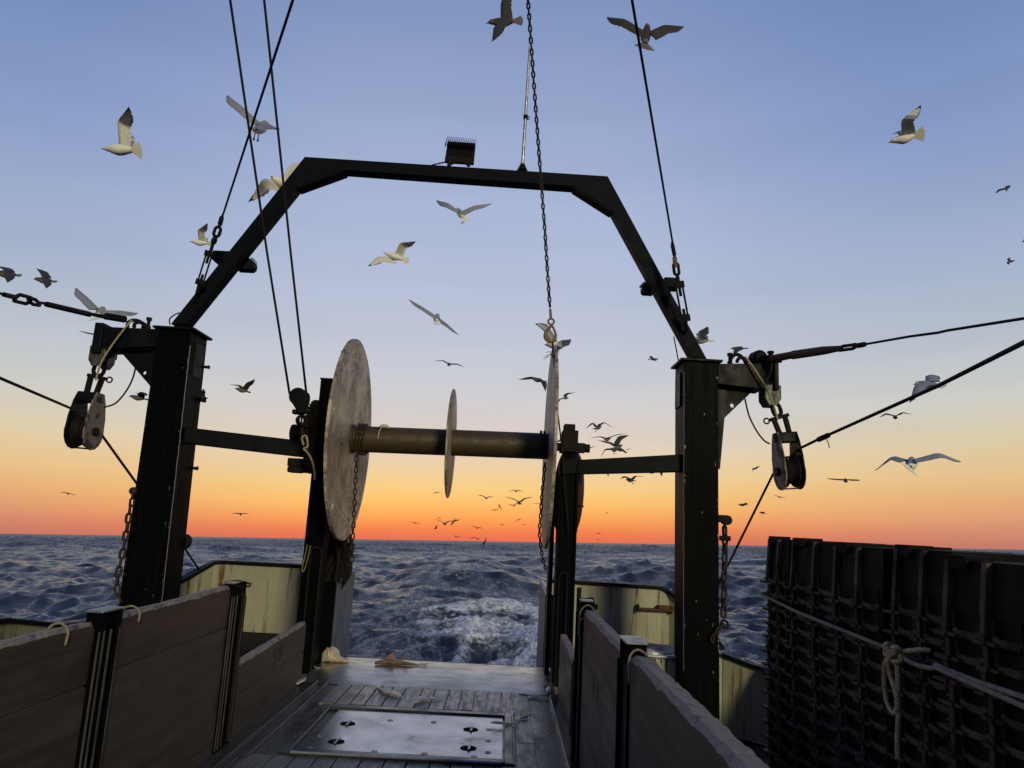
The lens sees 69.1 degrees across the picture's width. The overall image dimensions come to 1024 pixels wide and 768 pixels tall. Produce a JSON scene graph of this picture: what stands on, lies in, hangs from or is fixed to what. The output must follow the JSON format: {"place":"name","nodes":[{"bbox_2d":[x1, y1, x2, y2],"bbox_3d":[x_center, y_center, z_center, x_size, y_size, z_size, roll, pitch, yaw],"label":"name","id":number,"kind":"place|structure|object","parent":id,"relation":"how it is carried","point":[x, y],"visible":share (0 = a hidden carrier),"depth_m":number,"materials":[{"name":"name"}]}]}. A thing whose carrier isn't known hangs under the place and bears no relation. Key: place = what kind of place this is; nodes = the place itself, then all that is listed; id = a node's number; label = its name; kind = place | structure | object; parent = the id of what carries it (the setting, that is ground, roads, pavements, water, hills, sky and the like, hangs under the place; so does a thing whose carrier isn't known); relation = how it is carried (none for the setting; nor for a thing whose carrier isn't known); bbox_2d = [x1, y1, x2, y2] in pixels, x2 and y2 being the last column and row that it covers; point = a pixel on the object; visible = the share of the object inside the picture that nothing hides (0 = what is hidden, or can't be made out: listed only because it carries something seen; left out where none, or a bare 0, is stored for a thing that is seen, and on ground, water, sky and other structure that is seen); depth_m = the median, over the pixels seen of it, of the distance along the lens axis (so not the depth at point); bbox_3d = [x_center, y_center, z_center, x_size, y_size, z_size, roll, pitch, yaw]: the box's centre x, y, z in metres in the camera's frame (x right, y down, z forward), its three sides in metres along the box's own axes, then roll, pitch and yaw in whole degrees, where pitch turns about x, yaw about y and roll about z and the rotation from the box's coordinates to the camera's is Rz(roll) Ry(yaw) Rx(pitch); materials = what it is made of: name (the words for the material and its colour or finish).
{"place":"outdoors","nodes":[
{"label":"outdoors","id":0,"kind":"place"},
{"bbox_2d":[229,0,309,437],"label":"cable","id":1,"kind":"structure","parent":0,"point":[299,398],"depth_m":8.83,"materials":[{"name":"metal"}]},
{"bbox_2d":[0,534,1023,666],"bbox_3d":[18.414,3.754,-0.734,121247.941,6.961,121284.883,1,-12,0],"label":"sea","id":2,"kind":"structure","parent":0,"point":[477,602],"depth_m":43.15,"materials":[{"name":"liquid"}]},
{"bbox_2d":[301,674,765,746],"bbox_3d":[-1.077,4.290,4.543,9.040,2.940,13.129,3,-11,0],"label":"hull","id":3,"kind":"object","parent":2,"relation":"on","point":[750,743],"visible":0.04,"depth_m":9.64,"materials":[{"name":"black paint"}]},
{"bbox_2d":[179,560,301,674],"bbox_3d":[-4.083,3.537,10.778,3.018,1.896,0.947,7,-13,-25],"label":"stern bulwark","id":4,"kind":"object","parent":3,"relation":"on","point":[272,592],"visible":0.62,"depth_m":11.12,"materials":[{"name":"beige paint"}]},
{"bbox_2d":[317,569,354,664],"bbox_3d":[-2.459,3.619,10.011,0.270,2.126,1.229,3,-11,0],"label":"jamb plate","id":5,"kind":"object","parent":3,"relation":"attached to","point":[336,616],"visible":0.47,"depth_m":9.75,"materials":[{"name":"grey metal"}]},
{"bbox_2d":[195,682,578,767],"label":"trawl deck","id":6,"kind":"structure","parent":3,"relation":"on","point":[548,749],"depth_m":6.76,"materials":[{"name":"wood"}]},
{"bbox_2d":[0,686,85,767],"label":"pound board","id":7,"kind":"object","parent":6,"relation":"on","point":[43,734],"visible":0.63,"depth_m":3.65,"materials":[{"name":"wood"}]},
{"bbox_2d":[0,622,94,716],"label":"pound board","id":8,"kind":"object","parent":7,"relation":"on","point":[38,666],"visible":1,"depth_m":3.61,"materials":[{"name":"wood"}]},
{"bbox_2d":[74,606,124,767],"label":"stanchion","id":9,"kind":"object","parent":6,"relation":"on","point":[106,621],"visible":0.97,"depth_m":4.10,"materials":[{"name":"black paint"}]},
{"bbox_2d":[101,628,225,767],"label":"pound board","id":10,"kind":"object","parent":6,"relation":"on","point":[163,708],"visible":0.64,"depth_m":5.00,"materials":[{"name":"wood"}]},
{"bbox_2d":[115,586,230,667],"bbox_3d":[-2.325,1.637,5.165,0.070,0.325,1.780,3,-11,0],"label":"pound board","id":11,"kind":"object","parent":10,"relation":"on","point":[163,625],"visible":0.96,"depth_m":4.99,"materials":[{"name":"wood"}]},
{"bbox_2d":[212,581,246,753],"bbox_3d":[-2.347,2.297,6.134,0.087,1.307,0.360,3,-11,0],"label":"stanchion","id":12,"kind":"object","parent":6,"relation":"on","point":[229,675],"visible":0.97,"depth_m":6.12,"materials":[{"name":"black paint"}]},
{"bbox_2d":[231,652,302,736],"bbox_3d":[-2.417,3.024,7.392,0.070,0.337,2.210,3,-11,0],"label":"pound board","id":13,"kind":"object","parent":6,"relation":"on","point":[253,701],"visible":0.79,"depth_m":7.16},
{"bbox_2d":[236,622,305,693],"bbox_3d":[-2.398,2.693,7.454,0.074,0.331,2.210,3,-11,0],"label":"pound board","id":14,"kind":"object","parent":13,"relation":"on","point":[269,656],"visible":0.94,"depth_m":7.29,"materials":[{"name":"brown wood"}]},
{"bbox_2d":[235,683,516,767],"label":"deck planking","id":15,"kind":"object","parent":6,"relation":"on","point":[355,694],"visible":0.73,"depth_m":7.64,"materials":[{"name":"grey wood"}]},
{"bbox_2d":[506,692,536,767],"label":"deck strip","id":16,"kind":"object","parent":15,"relation":"on","point":[525,752],"visible":0.88,"depth_m":6.80,"materials":[{"name":"grey wood"}]},
{"bbox_2d":[211,680,571,767],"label":"scupper bar","id":17,"kind":"object","parent":6,"relation":"on","point":[234,752],"visible":1,"depth_m":6.55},
{"bbox_2d":[277,704,512,766],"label":"deck hatch","id":18,"kind":"object","parent":6,"relation":"on","point":[450,737],"visible":1,"depth_m":6.51,"materials":[{"name":"metal"}]},
{"bbox_2d":[304,657,555,695],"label":"stern ramp","id":19,"kind":"structure","parent":6,"relation":"on","point":[462,676],"depth_m":8.94,"materials":[{"name":"metal"}]},
{"bbox_2d":[296,378,332,673],"bbox_3d":[-2.432,1.724,9.360,0.255,3.611,0.339,3,-11,0],"label":"drum post","id":20,"kind":"object","parent":19,"relation":"on","point":[312,588],"visible":0.81,"depth_m":9.21,"materials":[{"name":"metal"}]},
{"bbox_2d":[287,339,589,548],"bbox_3d":[-0.915,0.746,9.568,3.832,2.608,2.578,3,-11,0],"label":"net drum","id":21,"kind":"object","parent":20,"relation":"attached to","point":[349,410],"visible":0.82,"depth_m":9.40,"materials":[{"name":"paint"}]},
{"bbox_2d":[550,460,578,686],"bbox_3d":[0.658,2.322,9.274,0.240,2.724,0.327,3,-11,0],"label":"drum post","id":22,"kind":"object","parent":19,"relation":"on","point":[564,585],"visible":0.84,"depth_m":9.19,"materials":[{"name":"metal"}]},
{"bbox_2d":[571,597,593,765],"bbox_3d":[0.588,2.493,6.330,0.136,1.297,0.400,3,-11,0],"label":"stanchion","id":23,"kind":"object","parent":6,"relation":"on","point":[577,680],"visible":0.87,"depth_m":6.21,"materials":[{"name":"black paint"}]},
{"bbox_2d":[579,644,615,767],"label":"pound board","id":24,"kind":"object","parent":6,"relation":"on","point":[597,724],"visible":0.54,"depth_m":5.14,"materials":[{"name":"grey wood"}]},
{"bbox_2d":[583,610,619,692],"bbox_3d":[0.645,1.825,5.190,0.080,0.286,2.060,3,-11,0],"label":"pound board","id":25,"kind":"object","parent":24,"relation":"on","point":[601,640],"visible":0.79,"depth_m":5.04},
{"bbox_2d":[614,635,647,767],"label":"stanchion","id":26,"kind":"object","parent":6,"relation":"on","point":[629,645],"visible":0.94,"depth_m":3.97,"materials":[{"name":"black paint"}]},
{"bbox_2d":[628,655,768,767],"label":"pound board","id":27,"kind":"object","parent":6,"relation":"on","point":[673,723],"visible":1,"depth_m":2.98,"materials":[{"name":"wood"}]},
{"bbox_2d":[747,746,767,762],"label":"starboard deck","id":28,"kind":"structure","parent":3,"relation":"on","point":[760,754],"depth_m":9.07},
{"bbox_2d":[88,157,780,720],"bbox_3d":[-1.016,0.648,9.483,8.776,7.315,0.600,3,-11,0],"label":"stern gantry","id":29,"kind":"object","parent":28,"relation":"on","point":[170,361],"visible":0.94,"depth_m":9.36,"materials":[{"name":"metal"}]},
{"bbox_2d":[63,362,112,449],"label":"trawl block","id":30,"kind":"structure","parent":29,"relation":"hanging from","point":[87,432],"depth_m":9.34,"materials":[{"name":"black paint"}]},
{"bbox_2d":[763,403,805,490],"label":"trawl block","id":31,"kind":"structure","parent":29,"relation":"hanging from","point":[788,471],"depth_m":9.32,"materials":[{"name":"black paint"}]},
{"bbox_2d":[719,340,1023,584],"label":"rope","id":32,"kind":"object","parent":31,"relation":"attached to","point":[826,436],"visible":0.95,"depth_m":7.68,"materials":[{"name":"metal"}]},
{"bbox_2d":[748,317,1023,362],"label":"stay","id":33,"kind":"object","parent":29,"relation":"attached to","point":[759,356],"visible":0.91,"depth_m":8.35,"materials":[{"name":"metal"}]},
{"bbox_2d":[549,578,724,693],"bbox_3d":[1.821,3.865,10.883,2.621,1.917,0.893,-4,-13,23],"label":"stern bulwark","id":34,"kind":"object","parent":28,"relation":"on","point":[644,612],"visible":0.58,"depth_m":11.13,"materials":[{"name":"beige paint"}]},
{"bbox_2d":[719,652,768,744],"bbox_3d":[2.992,3.057,4.216,0.898,1.059,11.753,3,-11,0],"label":"side bulwark","id":35,"kind":"object","parent":28,"relation":"on","point":[743,698],"visible":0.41,"depth_m":9.74,"materials":[{"name":"beige paint"}]},
{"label":"fish tub","id":36,"kind":"object","parent":3,"relation":"on","visible":0},
{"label":"fish tub","id":37,"kind":"object","parent":36,"relation":"on","visible":0},
{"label":"fish tub","id":38,"kind":"object","parent":37,"relation":"on","visible":0},
{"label":"fish tub","id":39,"kind":"object","parent":38,"relation":"on","visible":0},
{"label":"fish tub","id":40,"kind":"object","parent":39,"relation":"on","visible":0},
{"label":"fish tub","id":41,"kind":"object","parent":40,"relation":"on","visible":0},
{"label":"fish tub","id":42,"kind":"object","parent":41,"relation":"on","visible":0},
{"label":"fish tub","id":43,"kind":"object","parent":42,"relation":"on","visible":0},
{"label":"fish tub","id":44,"kind":"object","parent":43,"relation":"on","visible":0},
{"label":"fish tub","id":45,"kind":"object","parent":44,"relation":"on","visible":0},
{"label":"fish tub","id":46,"kind":"object","parent":45,"relation":"on","visible":0},
{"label":"fish tub","id":47,"kind":"object","parent":46,"relation":"on","visible":0},
{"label":"fish tub","id":48,"kind":"object","parent":47,"relation":"on","visible":0},
{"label":"fish tub","id":49,"kind":"object","parent":48,"relation":"on","visible":0},
{"bbox_2d":[785,710,836,754],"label":"fish tub","id":50,"kind":"object","parent":49,"relation":"on","point":[820,736],"visible":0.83,"depth_m":3.46,"materials":[{"name":"black plastic"}]},
{"bbox_2d":[784,680,837,733],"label":"fish tub","id":51,"kind":"object","parent":50,"relation":"on","point":[815,715],"visible":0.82,"depth_m":3.55,"materials":[{"name":"black plastic"}]},
{"bbox_2d":[786,678,837,717],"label":"fish tub","id":52,"kind":"object","parent":51,"relation":"on","point":[826,699],"visible":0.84,"depth_m":3.48,"materials":[{"name":"black plastic"}]},
{"bbox_2d":[785,664,836,698],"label":"fish tub","id":53,"kind":"object","parent":52,"relation":"on","point":[816,682],"visible":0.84,"depth_m":3.52,"materials":[{"name":"black plastic"}]},
{"bbox_2d":[785,649,834,681],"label":"fish tub","id":54,"kind":"object","parent":53,"relation":"on","point":[811,665],"visible":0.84,"depth_m":3.52,"materials":[{"name":"black plastic"}]},
{"bbox_2d":[784,620,837,664],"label":"fish tub","id":55,"kind":"object","parent":54,"relation":"on","point":[810,648],"visible":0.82,"depth_m":3.57,"materials":[{"name":"black plastic"}]},
{"bbox_2d":[785,619,834,647],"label":"fish tub","id":56,"kind":"object","parent":55,"relation":"on","point":[824,637],"visible":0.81,"depth_m":3.54,"materials":[{"name":"black plastic"}]},
{"bbox_2d":[784,591,834,631],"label":"fish tub","id":57,"kind":"object","parent":56,"relation":"on","point":[818,614],"visible":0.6,"depth_m":3.56,"materials":[{"name":"black plastic"}]},
{"bbox_2d":[785,589,834,612],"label":"fish tub","id":58,"kind":"object","parent":57,"relation":"on","point":[811,603],"visible":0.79,"depth_m":3.58,"materials":[{"name":"black plastic"}]},
{"bbox_2d":[783,538,951,596],"bbox_3d":[1.725,0.899,3.638,0.596,0.259,0.558,3,-11,-1],"label":"fish tub","id":59,"kind":"object","parent":58,"relation":"on","point":[811,563],"visible":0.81,"depth_m":3.61,"materials":[{"name":"black plastic"}]},
{"bbox_2d":[0,0,1023,549],"label":"sky","id":60,"kind":"structure","parent":0,"point":[797,223],"materials":[{"name":"blue"}]},
{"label":"fish tub","id":61,"kind":"object","parent":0,"visible":0},
{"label":"fish tub","id":62,"kind":"object","parent":61,"relation":"on","visible":0},
{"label":"fish tub","id":63,"kind":"object","parent":62,"relation":"on","visible":0},
{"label":"fish tub","id":64,"kind":"object","parent":63,"relation":"on","visible":0},
{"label":"fish tub","id":65,"kind":"object","parent":64,"relation":"on","visible":0},
{"bbox_2d":[886,720,950,767],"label":"fish tub","id":66,"kind":"object","parent":65,"relation":"on","point":[911,755],"visible":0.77,"depth_m":2.65,"materials":[{"name":"black plastic"}]},
{"bbox_2d":[887,719,950,764],"bbox_3d":[1.720,1.179,2.635,0.596,0.245,0.392,3,-11,0],"label":"fish tub","id":67,"kind":"object","parent":66,"relation":"on","point":[926,744],"visible":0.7,"depth_m":2.59,"materials":[{"name":"black plastic"}]},
{"bbox_2d":[884,676,949,740],"bbox_3d":[1.714,1.103,2.646,0.596,0.245,0.392,3,-11,0],"label":"fish tub","id":68,"kind":"object","parent":67,"relation":"on","point":[926,719],"visible":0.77,"depth_m":2.59,"materials":[{"name":"black plastic"}]},
{"bbox_2d":[887,675,948,714],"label":"fish tub","id":69,"kind":"object","parent":68,"relation":"on","point":[920,698],"visible":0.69,"depth_m":2.62,"materials":[{"name":"black plastic"}]},
{"bbox_2d":[891,662,948,692],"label":"fish tub","id":70,"kind":"object","parent":69,"relation":"on","point":[918,676],"visible":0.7,"depth_m":2.62,"materials":[{"name":"black plastic"}]},
{"bbox_2d":[882,634,944,664],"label":"fish tub","id":71,"kind":"object","parent":70,"relation":"on","point":[902,642],"visible":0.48,"depth_m":2.64,"materials":[{"name":"black plastic"}]},
{"bbox_2d":[882,569,944,647],"bbox_3d":[1.729,0.813,2.696,0.596,0.245,0.392,3,-10,1],"label":"fish tub","id":72,"kind":"object","parent":71,"relation":"on","point":[913,629],"visible":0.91,"depth_m":2.63,"materials":[{"name":"black plastic"}]},
{"bbox_2d":[882,544,1023,623],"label":"fish tub","id":73,"kind":"object","parent":72,"relation":"on","point":[908,560],"visible":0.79,"depth_m":2.74,"materials":[{"name":"black plastic"}]},
{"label":"fish tub","id":74,"kind":"object","parent":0,"visible":0},
{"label":"fish tub","id":75,"kind":"object","parent":74,"relation":"on","visible":0},
{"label":"fish tub","id":76,"kind":"object","parent":75,"relation":"on","visible":0},
{"bbox_2d":[948,757,977,767],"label":"fish tub","id":77,"kind":"object","parent":76,"relation":"on","point":[957,763],"visible":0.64,"depth_m":2.37,"materials":[{"name":"black plastic"}]},
{"bbox_2d":[939,732,1023,767],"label":"fish tub","id":78,"kind":"object","parent":77,"relation":"on","point":[971,751],"visible":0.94,"depth_m":2.29,"materials":[{"name":"black plastic"}]},
{"bbox_2d":[938,706,1023,760],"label":"fish tub","id":79,"kind":"object","parent":78,"relation":"on","point":[1004,740],"visible":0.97,"depth_m":2.23,"materials":[{"name":"black plastic"}]},
{"bbox_2d":[937,683,1023,732],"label":"fish tub","id":80,"kind":"object","parent":79,"relation":"on","point":[997,711],"visible":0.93,"depth_m":2.23,"materials":[{"name":"black plastic"}]},
{"bbox_2d":[932,637,1023,702],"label":"fish tub","id":81,"kind":"object","parent":80,"relation":"on","point":[1011,659],"visible":0.3,"depth_m":2.23,"materials":[{"name":"black plastic"}]},
{"bbox_2d":[934,636,1023,681],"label":"fish tub","id":82,"kind":"object","parent":81,"relation":"on","point":[954,651],"visible":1,"depth_m":2.25,"materials":[{"name":"black plastic"}]},
{"bbox_2d":[931,554,1023,653],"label":"fish tub","id":83,"kind":"object","parent":82,"relation":"on","point":[983,601],"visible":1,"depth_m":2.28,"materials":[{"name":"black plastic"}]},
{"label":"fish tub","id":84,"kind":"object","parent":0,"visible":0},
{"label":"fish tub","id":85,"kind":"object","parent":84,"relation":"on","visible":0},
{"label":"fish tub","id":86,"kind":"object","parent":85,"relation":"on","visible":0},
{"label":"fish tub","id":87,"kind":"object","parent":86,"relation":"on","visible":0},
{"bbox_2d":[765,755,785,767],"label":"fish tub","id":88,"kind":"object","parent":87,"relation":"on","point":[770,763],"visible":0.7,"depth_m":3.95,"materials":[{"name":"black plastic"}]},
{"bbox_2d":[762,740,793,767],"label":"fish tub","id":89,"kind":"object","parent":88,"relation":"on","point":[783,758],"visible":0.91,"depth_m":3.84,"materials":[{"name":"black plastic"}]},
{"bbox_2d":[762,725,791,751],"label":"fish tub","id":90,"kind":"object","parent":89,"relation":"on","point":[781,741],"visible":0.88,"depth_m":3.87,"materials":[{"name":"black plastic"}]},
{"bbox_2d":[761,709,793,737],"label":"fish tub","id":91,"kind":"object","parent":90,"relation":"on","point":[781,725],"visible":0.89,"depth_m":3.87,"materials":[{"name":"black plastic"}]},
{"bbox_2d":[762,695,790,719],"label":"fish tub","id":92,"kind":"object","parent":91,"relation":"on","point":[780,709],"visible":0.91,"depth_m":3.89,"materials":[{"name":"black plastic"}]},
{"bbox_2d":[761,671,791,702],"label":"fish tub","id":93,"kind":"object","parent":92,"relation":"on","point":[780,694],"visible":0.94,"depth_m":3.90,"materials":[{"name":"black plastic"}]},
{"bbox_2d":[763,667,789,688],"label":"fish tub","id":94,"kind":"object","parent":93,"relation":"on","point":[778,681],"visible":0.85,"depth_m":3.93,"materials":[{"name":"black plastic"}]},
{"bbox_2d":[761,649,791,674],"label":"fish tub","id":95,"kind":"object","parent":94,"relation":"on","point":[779,665],"visible":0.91,"depth_m":3.92,"materials":[{"name":"black plastic"}]},
{"bbox_2d":[760,630,789,660],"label":"fish tub","id":96,"kind":"object","parent":95,"relation":"on","point":[777,650],"visible":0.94,"depth_m":3.95,"materials":[{"name":"black plastic"}]},
{"bbox_2d":[762,613,790,643],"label":"fish tub","id":97,"kind":"object","parent":96,"relation":"on","point":[775,634],"visible":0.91,"depth_m":3.97,"materials":[{"name":"black plastic"}]},
{"bbox_2d":[762,611,790,629],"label":"fish tub","id":98,"kind":"object","parent":97,"relation":"on","point":[782,621],"visible":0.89,"depth_m":3.98,"materials":[{"name":"black plastic"}]},
{"bbox_2d":[762,589,790,614],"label":"fish tub","id":99,"kind":"object","parent":98,"relation":"on","point":[773,607],"visible":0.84,"depth_m":3.98,"materials":[{"name":"black plastic"}]},
{"bbox_2d":[765,584,789,600],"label":"fish tub","id":100,"kind":"object","parent":99,"relation":"on","point":[776,592],"visible":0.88,"depth_m":4.00,"materials":[{"name":"black plastic"}]},
{"bbox_2d":[760,536,874,585],"bbox_3d":[1.708,0.979,4.075,0.596,0.259,0.323,3,-11,-1],"label":"fish tub","id":101,"kind":"object","parent":100,"relation":"on","point":[778,559],"visible":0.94,"depth_m":4.04,"materials":[{"name":"black plastic"}]},
{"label":"fish tub","id":102,"kind":"object","parent":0,"visible":0},
{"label":"fish tub","id":103,"kind":"object","parent":102,"relation":"on","visible":0},
{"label":"fish tub","id":104,"kind":"object","parent":103,"relation":"on","visible":0},
{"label":"fish tub","id":105,"kind":"object","parent":104,"relation":"on","visible":0},
{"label":"fish tub","id":106,"kind":"object","parent":105,"relation":"on","visible":0},
{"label":"fish tub","id":107,"kind":"object","parent":106,"relation":"on","visible":0},
{"bbox_2d":[827,674,894,713],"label":"fish tub","id":108,"kind":"object","parent":107,"relation":"on","point":[866,696],"visible":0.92,"depth_m":3.00,"materials":[{"name":"black plastic"}]},
{"bbox_2d":[826,639,887,693],"bbox_3d":[1.692,1.123,3.080,0.596,0.245,0.460,3,-10,0],"label":"fish tub","id":109,"kind":"object","parent":108,"relation":"on","point":[860,675],"visible":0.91,"depth_m":3.02,"materials":[{"name":"black plastic"}]},
{"bbox_2d":[827,635,893,671],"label":"fish tub","id":110,"kind":"object","parent":109,"relation":"on","point":[858,657],"visible":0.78,"depth_m":3.05,"materials":[{"name":"black plastic"}]},
{"bbox_2d":[827,621,888,651],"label":"fish tub","id":111,"kind":"object","parent":110,"relation":"on","point":[878,638],"visible":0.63,"depth_m":3.06,"materials":[{"name":"black plastic"}]},
{"bbox_2d":[825,569,892,634],"bbox_3d":[1.701,0.899,3.114,0.596,0.245,0.460,3,-10,1],"label":"fish tub","id":112,"kind":"object","parent":111,"relation":"on","point":[870,620],"visible":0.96,"depth_m":2.98,"materials":[{"name":"black plastic"}]},
{"bbox_2d":[759,592,882,648],"bbox_3d":[1.449,1.106,3.604,0.548,0.120,1.603,-4,-13,22],"label":"lashing","id":113,"kind":"object","parent":112,"relation":"attached to","point":[853,634],"visible":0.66,"depth_m":3.29,"materials":[{"name":"grey fabric"}]},
{"bbox_2d":[882,641,905,759],"bbox_3d":[1.365,1.126,2.659,0.061,0.392,0.185,3,-11,0],"label":"slip knot","id":114,"kind":"object","parent":113,"relation":"attached to","point":[891,650],"visible":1,"depth_m":2.63,"materials":[{"name":"fabric"}]},
{"bbox_2d":[824,542,1012,611],"bbox_3d":[1.706,0.815,3.139,0.596,0.259,0.460,2,-11,0],"label":"fish tub","id":115,"kind":"object","parent":112,"relation":"on","point":[858,575],"visible":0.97,"depth_m":3.09,"materials":[{"name":"black plastic"}]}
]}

